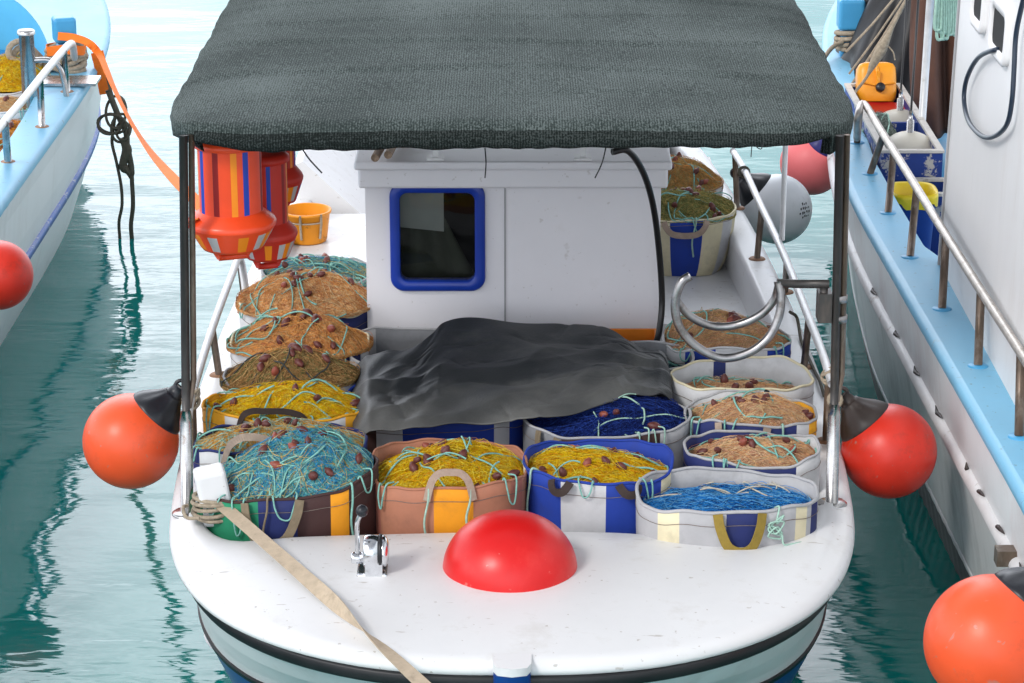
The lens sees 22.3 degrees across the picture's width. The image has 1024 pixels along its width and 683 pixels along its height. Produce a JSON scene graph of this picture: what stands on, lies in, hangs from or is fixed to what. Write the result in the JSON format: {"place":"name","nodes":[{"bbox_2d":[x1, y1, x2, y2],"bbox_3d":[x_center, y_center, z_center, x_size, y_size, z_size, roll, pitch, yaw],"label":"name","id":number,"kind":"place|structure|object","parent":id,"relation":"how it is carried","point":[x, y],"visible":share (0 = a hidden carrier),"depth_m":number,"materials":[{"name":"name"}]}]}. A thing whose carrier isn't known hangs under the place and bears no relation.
{"place":"outdoors","nodes":[
{"label":"outdoors","id":0,"kind":"place"},
{"bbox_2d":[0,0,960,682],"bbox_3d":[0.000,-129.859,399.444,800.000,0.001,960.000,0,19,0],"label":"water","id":1,"kind":"structure","parent":0,"point":[92,588],"depth_m":12.10,"materials":[{"name":"teal liquid"}]},
{"bbox_2d":[0,0,110,344],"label":"fishing boat","id":2,"kind":"object","parent":1,"relation":"on","point":[47,150],"visible":0.81,"depth_m":14.39,"materials":[{"name":"blue paint"}]},
{"bbox_2d":[0,91,21,97],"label":"net bag","id":3,"kind":"object","parent":2,"relation":"on","point":[14,94],"visible":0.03,"depth_m":14.71,"materials":[{"name":"white fabric"}]},
{"bbox_2d":[0,52,50,91],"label":"fishing net","id":4,"kind":"object","parent":3,"relation":"on","point":[10,75],"visible":0.46,"depth_m":14.79,"materials":[{"name":"yellow plastic"}]},
{"bbox_2d":[0,110,26,120],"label":"net bag","id":5,"kind":"object","parent":2,"relation":"on","point":[16,116],"visible":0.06,"depth_m":14.44,"materials":[{"name":"white fabric"}]},
{"bbox_2d":[0,95,27,119],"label":"fishing net","id":6,"kind":"object","parent":5,"relation":"in","point":[7,102],"visible":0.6,"depth_m":14.54,"materials":[{"name":"beige fabric"}]},
{"bbox_2d":[0,240,33,309],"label":"buoy","id":7,"kind":"object","parent":2,"relation":"hanging from","point":[16,275],"visible":1,"depth_m":11.57,"materials":[{"name":"red plastic"}]},
{"bbox_2d":[5,38,88,73],"bbox_3d":[-2.701,-1.660,15.050,0.500,0.246,0.238,-8,20,-21],"label":"rope","id":8,"kind":"object","parent":2,"relation":"attached to","point":[74,68],"visible":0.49,"depth_m":15.01,"materials":[{"name":"beige fabric"}]},
{"bbox_2d":[46,32,198,219],"bbox_3d":[-1.848,-0.947,12.182,0.371,1.002,6.391,-4,19,-12],"label":"mooring strap","id":9,"kind":"object","parent":2,"relation":"attached to","point":[101,67],"visible":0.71,"depth_m":14.80,"materials":[{"name":"orange fabric"}]},
{"bbox_2d":[96,75,134,238],"bbox_3d":[-2.322,-1.066,15.236,0.215,1.168,0.077,0,19,0],"label":"rope","id":10,"kind":"object","parent":9,"relation":"hanging from","point":[126,157],"visible":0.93,"depth_m":15.20,"materials":[{"name":"black fabric"}]},
{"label":"net bag","id":11,"kind":"object","parent":2,"relation":"on","visible":0},
{"bbox_2d":[0,116,25,151],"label":"fishing net","id":12,"kind":"object","parent":11,"relation":"in","point":[13,125],"visible":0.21,"depth_m":13.84,"materials":[{"name":"orange plastic"}]},
{"bbox_2d":[169,0,854,682],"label":"fishing boat","id":13,"kind":"object","parent":1,"relation":"on","point":[545,102],"visible":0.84,"depth_m":9.18,"materials":[{"name":"white paint"}]},
{"bbox_2d":[82,378,196,488],"bbox_3d":[-1.392,0.344,9.696,0.419,0.416,0.358,0,19,0],"label":"buoy","id":14,"kind":"object","parent":13,"relation":"hanging from","point":[130,440],"visible":0.89,"depth_m":9.58,"materials":[{"name":"orange plastic"}]},
{"bbox_2d":[181,388,200,410],"bbox_3d":[-1.193,0.210,9.660,0.074,0.082,0.074,0,19,0],"label":"rope","id":15,"kind":"object","parent":13,"relation":"attached to","point":[197,392],"visible":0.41,"depth_m":9.64,"materials":[{"name":"beige fabric"}]},
{"bbox_2d":[181,491,230,523],"bbox_3d":[-1.060,0.578,9.151,0.196,0.091,0.175,0,19,0],"label":"rope","id":16,"kind":"object","parent":13,"relation":"attached to","point":[196,509],"visible":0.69,"depth_m":9.10,"materials":[{"name":"beige fabric"}]},
{"bbox_2d":[195,144,276,260],"bbox_3d":[-0.990,-0.505,9.157,0.318,0.450,0.318,0,19,0],"label":"marker float","id":17,"kind":"object","parent":13,"relation":"hanging from","point":[236,220],"visible":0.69,"depth_m":9.06,"materials":[{"name":"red plastic"}]},
{"bbox_2d":[247,151,297,269],"bbox_3d":[-0.893,-0.475,9.442,0.225,0.439,0.225,0,19,0],"label":"marker float","id":18,"kind":"object","parent":13,"relation":"hanging from","point":[274,251],"visible":0.56,"depth_m":9.38,"materials":[{"name":"red plastic"}]},
{"bbox_2d":[201,393,358,432],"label":"net bag","id":19,"kind":"object","parent":13,"relation":"on","point":[220,418],"visible":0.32,"depth_m":9.76,"materials":[{"name":"yellow fabric"}]},
{"bbox_2d":[205,379,359,430],"bbox_3d":[-0.864,0.246,9.884,0.612,0.199,0.333,0,19,0],"label":"fishing net","id":20,"kind":"object","parent":19,"relation":"in","point":[310,399],"visible":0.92,"depth_m":9.81,"materials":[{"name":"yellow fabric"}]},
{"bbox_2d":[193,422,367,482],"bbox_3d":[-0.850,0.603,9.604,0.643,0.690,0.349,0,19,0],"label":"net bag","id":21,"kind":"object","parent":13,"relation":"on","point":[203,457],"visible":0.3,"depth_m":9.40,"materials":[{"name":"white fabric"}]},
{"bbox_2d":[193,417,364,462],"bbox_3d":[-0.852,0.381,9.531,0.628,0.233,0.333,0,19,0],"label":"fishing net","id":22,"kind":"object","parent":21,"relation":"in","point":[219,440],"visible":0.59,"depth_m":9.47,"materials":[{"name":"plastic"}]},
{"bbox_2d":[222,366,354,393],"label":"net bag","id":23,"kind":"object","parent":13,"relation":"on","point":[225,373],"visible":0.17,"depth_m":10.15,"materials":[{"name":"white fabric"}]},
{"bbox_2d":[219,342,359,391],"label":"fishing net","id":24,"kind":"object","parent":23,"relation":"on","point":[294,361],"visible":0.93,"depth_m":10.11,"materials":[{"name":"brown fabric"}]},
{"bbox_2d":[200,452,378,540],"bbox_3d":[-0.796,0.725,9.326,0.646,0.637,0.495,0,19,0],"label":"net bag","id":25,"kind":"object","parent":13,"relation":"on","point":[333,513],"visible":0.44,"depth_m":9.08,"materials":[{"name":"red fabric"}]},
{"bbox_2d":[207,424,373,536],"bbox_3d":[-0.796,0.469,9.242,0.615,0.308,0.469,0,19,0],"label":"fishing net","id":26,"kind":"object","parent":25,"relation":"in","point":[302,461],"visible":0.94,"depth_m":9.14,"materials":[{"name":"teal plastic"}]},
{"bbox_2d":[285,151,302,205],"bbox_3d":[-0.878,-0.679,9.742,0.190,0.370,0.190,0,19,0],"label":"marker float","id":27,"kind":"object","parent":13,"relation":"hanging from","point":[294,177],"visible":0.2,"depth_m":9.71,"materials":[{"name":"red plastic"}]},
{"bbox_2d":[230,329,369,366],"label":"net bag","id":28,"kind":"object","parent":13,"relation":"on","point":[235,358],"visible":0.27,"depth_m":10.54,"materials":[{"name":"white fabric"}]},
{"bbox_2d":[226,307,373,361],"bbox_3d":[-0.869,0.004,10.638,0.603,0.292,0.438,0,19,0],"label":"fishing net","id":29,"kind":"object","parent":28,"relation":"on","point":[324,332],"visible":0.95,"depth_m":10.52,"materials":[{"name":"orange fabric"}]},
{"bbox_2d":[239,302,367,329],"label":"net bag","id":30,"kind":"object","parent":13,"relation":"on","point":[359,322],"visible":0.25,"depth_m":11.02,"materials":[{"name":"white fabric"}]},
{"bbox_2d":[235,266,369,318],"bbox_3d":[-0.882,-0.209,11.119,0.601,0.215,0.440,0,19,0],"label":"fishing net","id":31,"kind":"object","parent":30,"relation":"on","point":[329,293],"visible":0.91,"depth_m":11.01,"materials":[{"name":"orange plastic"}]},
{"bbox_2d":[288,203,331,244],"bbox_3d":[-1.001,-0.569,12.679,0.246,0.155,0.249,0,19,0],"label":"bucket","id":32,"kind":"object","parent":13,"relation":"on","point":[310,221],"visible":0.74,"depth_m":12.61,"materials":[{"name":"orange plastic"}]},
{"bbox_2d":[302,150,322,173],"bbox_3d":[-0.704,-0.635,9.177,0.069,0.087,0.006,0,19,0],"label":"cord","id":33,"kind":"object","parent":13,"relation":"hanging from","point":[320,171],"visible":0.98,"depth_m":9.18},
{"bbox_2d":[261,257,366,289],"bbox_3d":[-0.865,-0.043,11.652,0.503,0.609,0.405,0,19,0],"label":"net tub","id":34,"kind":"object","parent":13,"relation":"on","point":[352,258],"visible":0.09,"depth_m":11.50,"materials":[{"name":"white plastic"}]},
{"bbox_2d":[264,253,366,286],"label":"fishing net","id":35,"kind":"object","parent":34,"relation":"in","point":[355,271],"visible":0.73,"depth_m":11.51,"materials":[{"name":"teal fabric"}]},
{"bbox_2d":[216,507,430,682],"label":"mooring strap","id":36,"kind":"object","parent":13,"relation":"attached to","point":[323,593],"visible":1,"depth_m":8.54,"materials":[{"name":"beige fabric"}]},
{"bbox_2d":[371,149,383,161],"bbox_3d":[-0.491,-0.985,11.317,0.034,0.054,1.408,2,19,5],"label":"wooden pole","id":37,"kind":"object","parent":13,"relation":"on","point":[376,155],"visible":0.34,"depth_m":10.66,"materials":[{"name":"brown wood"}]},
{"bbox_2d":[384,148,395,158],"bbox_3d":[-0.438,-1.013,11.360,0.034,0.054,1.507,2,19,5],"label":"wooden pole","id":38,"kind":"object","parent":13,"relation":"on","point":[388,153],"visible":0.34,"depth_m":10.65,"materials":[{"name":"brown wood"}]},
{"bbox_2d":[349,326,436,365],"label":"net bag","id":39,"kind":"object","parent":13,"relation":"on","point":[391,338],"visible":0.1,"depth_m":10.85,"materials":[{"name":"fabric"}]},
{"bbox_2d":[400,193,443,231],"bbox_3d":[-0.390,-0.572,11.009,0.202,0.230,0.004,-3,19,-8],"label":"white card","id":40,"kind":"object","parent":13,"relation":"on","point":[424,211],"visible":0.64,"depth_m":11.02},
{"bbox_2d":[347,384,522,452],"bbox_3d":[-0.286,0.490,10.099,0.714,0.589,0.445,0,19,0],"label":"net bag","id":41,"kind":"object","parent":13,"relation":"on","point":[508,433],"visible":0.14,"depth_m":9.83,"materials":[{"name":"blue fabric"}]},
{"bbox_2d":[352,317,672,433],"bbox_3d":[-0.009,0.134,10.184,1.261,0.134,1.214,0,19,0],"label":"tarpaulin","id":42,"kind":"object","parent":41,"relation":"on","point":[475,371],"visible":0.98,"depth_m":10.08,"materials":[{"name":"black fabric"}]},
{"bbox_2d":[400,217,473,276],"bbox_3d":[-0.313,-0.418,11.105,0.374,0.421,0.054,0,19,0],"label":"hanging cloth","id":43,"kind":"object","parent":13,"relation":"hanging from","point":[428,253],"visible":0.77,"depth_m":11.11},
{"bbox_2d":[371,438,527,533],"bbox_3d":[-0.225,0.684,9.385,0.564,0.676,0.510,0,19,0],"label":"net bag","id":44,"kind":"object","parent":13,"relation":"on","point":[430,507],"visible":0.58,"depth_m":9.12,"materials":[{"name":"brown fabric"}]},
{"bbox_2d":[377,436,523,509],"bbox_3d":[-0.222,0.446,9.313,0.533,0.183,0.470,0,19,0],"label":"fishing net","id":45,"kind":"object","parent":44,"relation":"in","point":[479,463],"visible":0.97,"depth_m":9.25,"materials":[{"name":"yellow plastic"}]},
{"bbox_2d":[484,148,486,177],"bbox_3d":[-0.105,-0.707,10.292,0.009,0.123,0.006,0,19,0],"label":"cord","id":46,"kind":"object","parent":13,"relation":"hanging from","point":[485,162],"visible":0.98,"depth_m":10.29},
{"bbox_2d":[443,509,576,592],"bbox_3d":[-0.007,0.684,8.738,0.455,0.213,0.455,0,19,0],"label":"float","id":47,"kind":"object","parent":13,"relation":"on","point":[509,551],"visible":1,"depth_m":8.60,"materials":[{"name":"red plastic"}]},
{"bbox_2d":[522,439,673,533],"bbox_3d":[0.310,0.700,9.427,0.544,0.620,0.482,0,19,0],"label":"net bag","id":48,"kind":"object","parent":13,"relation":"on","point":[563,505],"visible":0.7,"depth_m":9.19,"materials":[{"name":"blue fabric"}]},
{"bbox_2d":[528,444,668,498],"bbox_3d":[0.310,0.468,9.347,0.511,0.120,0.451,0,19,0],"label":"fishing net","id":49,"kind":"object","parent":48,"relation":"in","point":[592,464],"visible":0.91,"depth_m":9.34,"materials":[{"name":"yellow plastic"}]},
{"bbox_2d":[594,148,605,177],"bbox_3d":[0.350,-0.708,10.292,0.047,0.128,0.006,0,19,0],"label":"cord","id":50,"kind":"object","parent":13,"relation":"hanging from","point":[601,163],"visible":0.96,"depth_m":10.29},
{"bbox_2d":[522,395,691,468],"bbox_3d":[0.359,0.540,9.931,0.641,0.602,0.482,0,19,0],"label":"net bag","id":51,"kind":"object","parent":13,"relation":"on","point":[676,436],"visible":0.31,"depth_m":9.68,"materials":[{"name":"fabric"}]},
{"bbox_2d":[526,393,688,443],"bbox_3d":[0.361,0.316,9.850,0.615,0.187,0.474,0,19,0],"label":"fishing net","id":52,"kind":"object","parent":51,"relation":"in","point":[633,414],"visible":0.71,"depth_m":9.77,"materials":[{"name":"blue fabric"}]},
{"bbox_2d":[609,328,655,340],"bbox_3d":[0.512,0.094,10.963,0.205,0.248,0.200,0,19,0],"label":"fish crate","id":53,"kind":"object","parent":13,"relation":"on","point":[634,334],"visible":0.06,"depth_m":11.01,"materials":[{"name":"orange plastic"}]},
{"bbox_2d":[611,148,664,340],"bbox_3d":[0.528,-0.378,10.606,0.063,0.931,0.414,12,22,33],"label":"hose","id":54,"kind":"object","parent":13,"relation":"attached to","point":[631,154],"visible":0.89,"depth_m":10.71,"materials":[{"name":"black rubber"}]},
{"bbox_2d":[631,340,694,399],"bbox_3d":[0.515,0.329,10.561,0.440,0.599,0.345,0,19,0],"label":"net tub","id":55,"kind":"object","parent":13,"relation":"on","point":[654,345],"visible":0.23,"depth_m":10.62,"materials":[{"name":"plastic"}]},
{"bbox_2d":[666,355,686,367],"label":"fishing net","id":56,"kind":"object","parent":55,"relation":"in","point":[671,364],"visible":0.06,"depth_m":10.56,"materials":[{"name":"teal fabric"}]},
{"bbox_2d":[660,203,736,275],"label":"net bag","id":57,"kind":"object","parent":13,"relation":"on","point":[702,250],"visible":0.45,"depth_m":12.57,"materials":[{"name":"beige fabric"}]},
{"bbox_2d":[660,185,735,230],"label":"fishing net","id":58,"kind":"object","parent":57,"relation":"in","point":[683,204],"visible":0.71,"depth_m":12.57,"materials":[{"name":"green fabric"}]},
{"bbox_2d":[705,175,723,195],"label":"net bag","id":59,"kind":"object","parent":13,"relation":"on","point":[718,189],"visible":0.14,"depth_m":13.07,"materials":[{"name":"beige fabric"}]},
{"bbox_2d":[661,152,722,192],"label":"fishing net","id":60,"kind":"object","parent":59,"relation":"on","point":[685,172],"visible":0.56,"depth_m":13.04,"materials":[{"name":"orange plastic"}]},
{"bbox_2d":[635,466,818,549],"bbox_3d":[0.753,0.791,9.179,0.644,0.606,0.467,0,19,0],"label":"net bag","id":61,"kind":"object","parent":13,"relation":"on","point":[745,529],"visible":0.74,"depth_m":8.96,"materials":[{"name":"grey fabric"}]},
{"bbox_2d":[643,481,811,510],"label":"fishing net","id":62,"kind":"object","parent":61,"relation":"in","point":[728,497],"visible":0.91,"depth_m":9.15,"materials":[{"name":"blue fabric"}]},
{"bbox_2d":[662,328,791,365],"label":"net bag","id":63,"kind":"object","parent":13,"relation":"on","point":[673,356],"visible":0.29,"depth_m":10.54,"materials":[{"name":"white fabric"}]},
{"bbox_2d":[664,307,790,361],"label":"fishing net","id":64,"kind":"object","parent":63,"relation":"in","point":[750,335],"visible":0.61,"depth_m":10.60,"materials":[{"name":"brown fabric"}]},
{"bbox_2d":[670,355,814,406],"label":"net bag","id":65,"kind":"object","parent":13,"relation":"on","point":[780,369],"visible":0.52,"depth_m":10.34,"materials":[{"name":"white fabric"}]},
{"bbox_2d":[685,373,795,388],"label":"fishing net","id":66,"kind":"object","parent":65,"relation":"in","point":[724,380],"visible":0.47,"depth_m":10.25,"materials":[{"name":"beige fabric"}]},
{"bbox_2d":[684,389,817,434],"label":"net bag","id":67,"kind":"object","parent":13,"relation":"on","point":[800,428],"visible":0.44,"depth_m":9.71,"materials":[{"name":"white fabric"}]},
{"bbox_2d":[687,388,813,434],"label":"fishing net","id":68,"kind":"object","parent":67,"relation":"in","point":[766,408],"visible":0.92,"depth_m":9.76,"materials":[{"name":"beige fabric"}]},
{"bbox_2d":[683,429,820,489],"bbox_3d":[0.872,0.656,9.563,0.500,0.616,0.345,0,19,0],"label":"net bag","id":69,"kind":"object","parent":13,"relation":"on","point":[808,467],"visible":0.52,"depth_m":9.39,"materials":[{"name":"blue fabric"}]},
{"bbox_2d":[688,432,816,467],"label":"fishing net","id":70,"kind":"object","parent":69,"relation":"in","point":[757,450],"visible":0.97,"depth_m":9.41,"materials":[{"name":"orange plastic"}]},
{"bbox_2d":[751,138,762,156],"bbox_3d":[0.825,-0.653,8.749,0.042,0.066,0.003,0,19,0],"label":"thread","id":71,"kind":"object","parent":13,"relation":"hanging from","point":[756,146],"visible":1,"depth_m":8.75},
{"bbox_2d":[730,166,811,243],"bbox_3d":[1.211,-0.728,13.335,0.420,0.624,1.028,10,21,27],"label":"buoy","id":72,"kind":"object","parent":13,"relation":"hanging from","point":[798,208],"visible":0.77,"depth_m":13.52,"materials":[{"name":"grey plastic"}]},
{"bbox_2d":[788,311,823,396],"bbox_3d":[1.215,0.031,10.777,0.061,0.127,0.858,0,19,-1],"label":"rope","id":73,"kind":"object","parent":13,"relation":"on","point":[795,315],"visible":0.85,"depth_m":10.81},
{"bbox_2d":[820,366,830,385],"bbox_3d":[1.213,0.124,9.915,0.074,0.082,0.074,0,19,0],"label":"rope","id":74,"kind":"object","parent":13,"relation":"attached to","point":[822,375],"visible":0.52,"depth_m":9.90,"materials":[{"name":"beige fabric"}]},
{"bbox_2d":[827,386,936,498],"bbox_3d":[1.425,0.384,9.862,0.375,0.425,0.360,16,24,39],"label":"buoy","id":75,"kind":"object","parent":13,"relation":"hanging from","point":[888,451],"visible":0.91,"depth_m":9.75,"materials":[{"name":"red plastic"}]},
{"bbox_2d":[822,0,1023,579],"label":"fishing boat","id":76,"kind":"object","parent":1,"relation":"on","point":[942,331],"visible":0.75,"depth_m":10.29,"materials":[{"name":"blue paint"}]},
{"bbox_2d":[780,140,830,194],"bbox_3d":[1.660,-1.030,14.372,0.354,0.443,0.354,0,19,0],"label":"buoy","id":77,"kind":"object","parent":76,"relation":"hanging from","point":[807,167],"visible":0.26,"depth_m":14.24,"materials":[{"name":"pink plastic"}]},
{"bbox_2d":[825,30,854,57],"bbox_3d":[1.852,-1.702,14.917,0.449,0.154,0.182,-17,25,-41],"label":"rope","id":78,"kind":"object","parent":76,"relation":"attached to","point":[839,44],"visible":0.57,"depth_m":14.92,"materials":[{"name":"beige fabric"}]},
{"bbox_2d":[845,0,893,52],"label":"mooring line","id":79,"kind":"object","parent":76,"relation":"attached to","point":[869,27],"visible":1,"depth_m":14.09,"materials":[{"name":"beige fabric"}]},
{"bbox_2d":[835,0,910,96],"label":"rope","id":80,"kind":"object","parent":76,"relation":"on","point":[873,9],"visible":0.16,"depth_m":14.66,"materials":[{"name":"fabric"}]},
{"bbox_2d":[855,62,895,101],"bbox_3d":[1.952,-1.379,13.938,0.210,0.240,0.213,0,19,0],"label":"jerry can","id":81,"kind":"object","parent":76,"relation":"on","point":[879,84],"visible":0.78,"depth_m":13.87,"materials":[{"name":"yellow plastic"}]},
{"bbox_2d":[848,0,902,73],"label":"mooring line","id":82,"kind":"object","parent":76,"relation":"attached to","point":[876,37],"visible":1,"depth_m":14.11,"materials":[{"name":"beige fabric"}]},
{"bbox_2d":[851,4,901,82],"bbox_3d":[2.098,-1.798,14.061,0.497,0.837,0.016,0,19,0],"label":"mooring line","id":83,"kind":"object","parent":76,"relation":"attached to","point":[872,52],"visible":0.42,"depth_m":14.11,"materials":[{"name":"beige fabric"}]},
{"bbox_2d":[854,0,904,92],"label":"rope","id":84,"kind":"object","parent":76,"relation":"attached to","point":[881,48],"visible":1,"depth_m":13.60,"materials":[{"name":"beige fabric"}]},
{"bbox_2d":[844,83,944,181],"bbox_3d":[1.950,-0.955,13.421,0.312,0.439,1.462,0,19,0],"label":"storage crate","id":85,"kind":"object","parent":76,"relation":"on","point":[923,162],"visible":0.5,"depth_m":12.71,"materials":[{"name":"blue paint"}]},
{"bbox_2d":[862,110,896,144],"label":"fishing net","id":86,"kind":"object","parent":85,"relation":"in","point":[885,121],"visible":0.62,"depth_m":13.10,"materials":[{"name":"green fabric"}]},
{"bbox_2d":[868,101,904,112],"bbox_3d":[1.964,-1.190,13.780,0.290,0.105,0.290,0,19,0],"label":"basin","id":87,"kind":"object","parent":85,"relation":"in","point":[882,106],"visible":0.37,"depth_m":13.84,"materials":[{"name":"red plastic"}]},
{"bbox_2d":[884,0,908,121],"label":"stem float","id":88,"kind":"object","parent":85,"relation":"in","point":[899,114],"visible":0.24,"depth_m":13.56,"materials":[{"name":"beige plastic"}]},
{"bbox_2d":[884,0,930,148],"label":"stem float","id":89,"kind":"object","parent":85,"relation":"in","point":[910,138],"visible":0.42,"depth_m":12.90,"materials":[{"name":"beige plastic"}]},
{"bbox_2d":[893,181,937,249],"bbox_3d":[1.888,-0.541,12.289,0.226,0.377,0.260,0,19,0],"label":"waste bin","id":90,"kind":"object","parent":76,"relation":"on","point":[903,192],"visible":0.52,"depth_m":12.18,"materials":[{"name":"blue plastic"}]},
{"bbox_2d":[918,0,933,119],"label":"mast pole","id":91,"kind":"object","parent":76,"relation":"on","point":[926,58],"visible":0.48,"depth_m":13.22,"materials":[{"name":"white metal"}]},
{"bbox_2d":[915,177,943,254],"bbox_3d":[2.055,-0.607,12.589,0.222,0.309,0.302,0,19,0],"label":"storage crate","id":92,"kind":"object","parent":76,"relation":"on","point":[937,182],"visible":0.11,"depth_m":12.49,"materials":[{"name":"blue paint"}]},
{"bbox_2d":[909,0,954,138],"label":"hanging cloth","id":93,"kind":"object","parent":76,"relation":"hanging from","point":[939,84],"visible":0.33,"depth_m":14.21,"materials":[{"name":"fabric"}]},
{"bbox_2d":[933,0,957,40],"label":"rope hank","id":94,"kind":"object","parent":76,"relation":"hanging from","point":[944,17],"visible":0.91,"depth_m":11.04,"materials":[{"name":"teal fabric"}]},
{"bbox_2d":[923,566,1023,682],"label":"buoy","id":95,"kind":"object","parent":76,"relation":"hanging from","point":[974,630],"visible":1,"depth_m":7.88,"materials":[{"name":"orange plastic"}]},
{"bbox_2d":[962,0,1023,139],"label":"cable","id":96,"kind":"object","parent":76,"relation":"attached to","point":[974,129],"visible":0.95,"depth_m":9.53,"materials":[{"name":"black rubber"}]}
]}

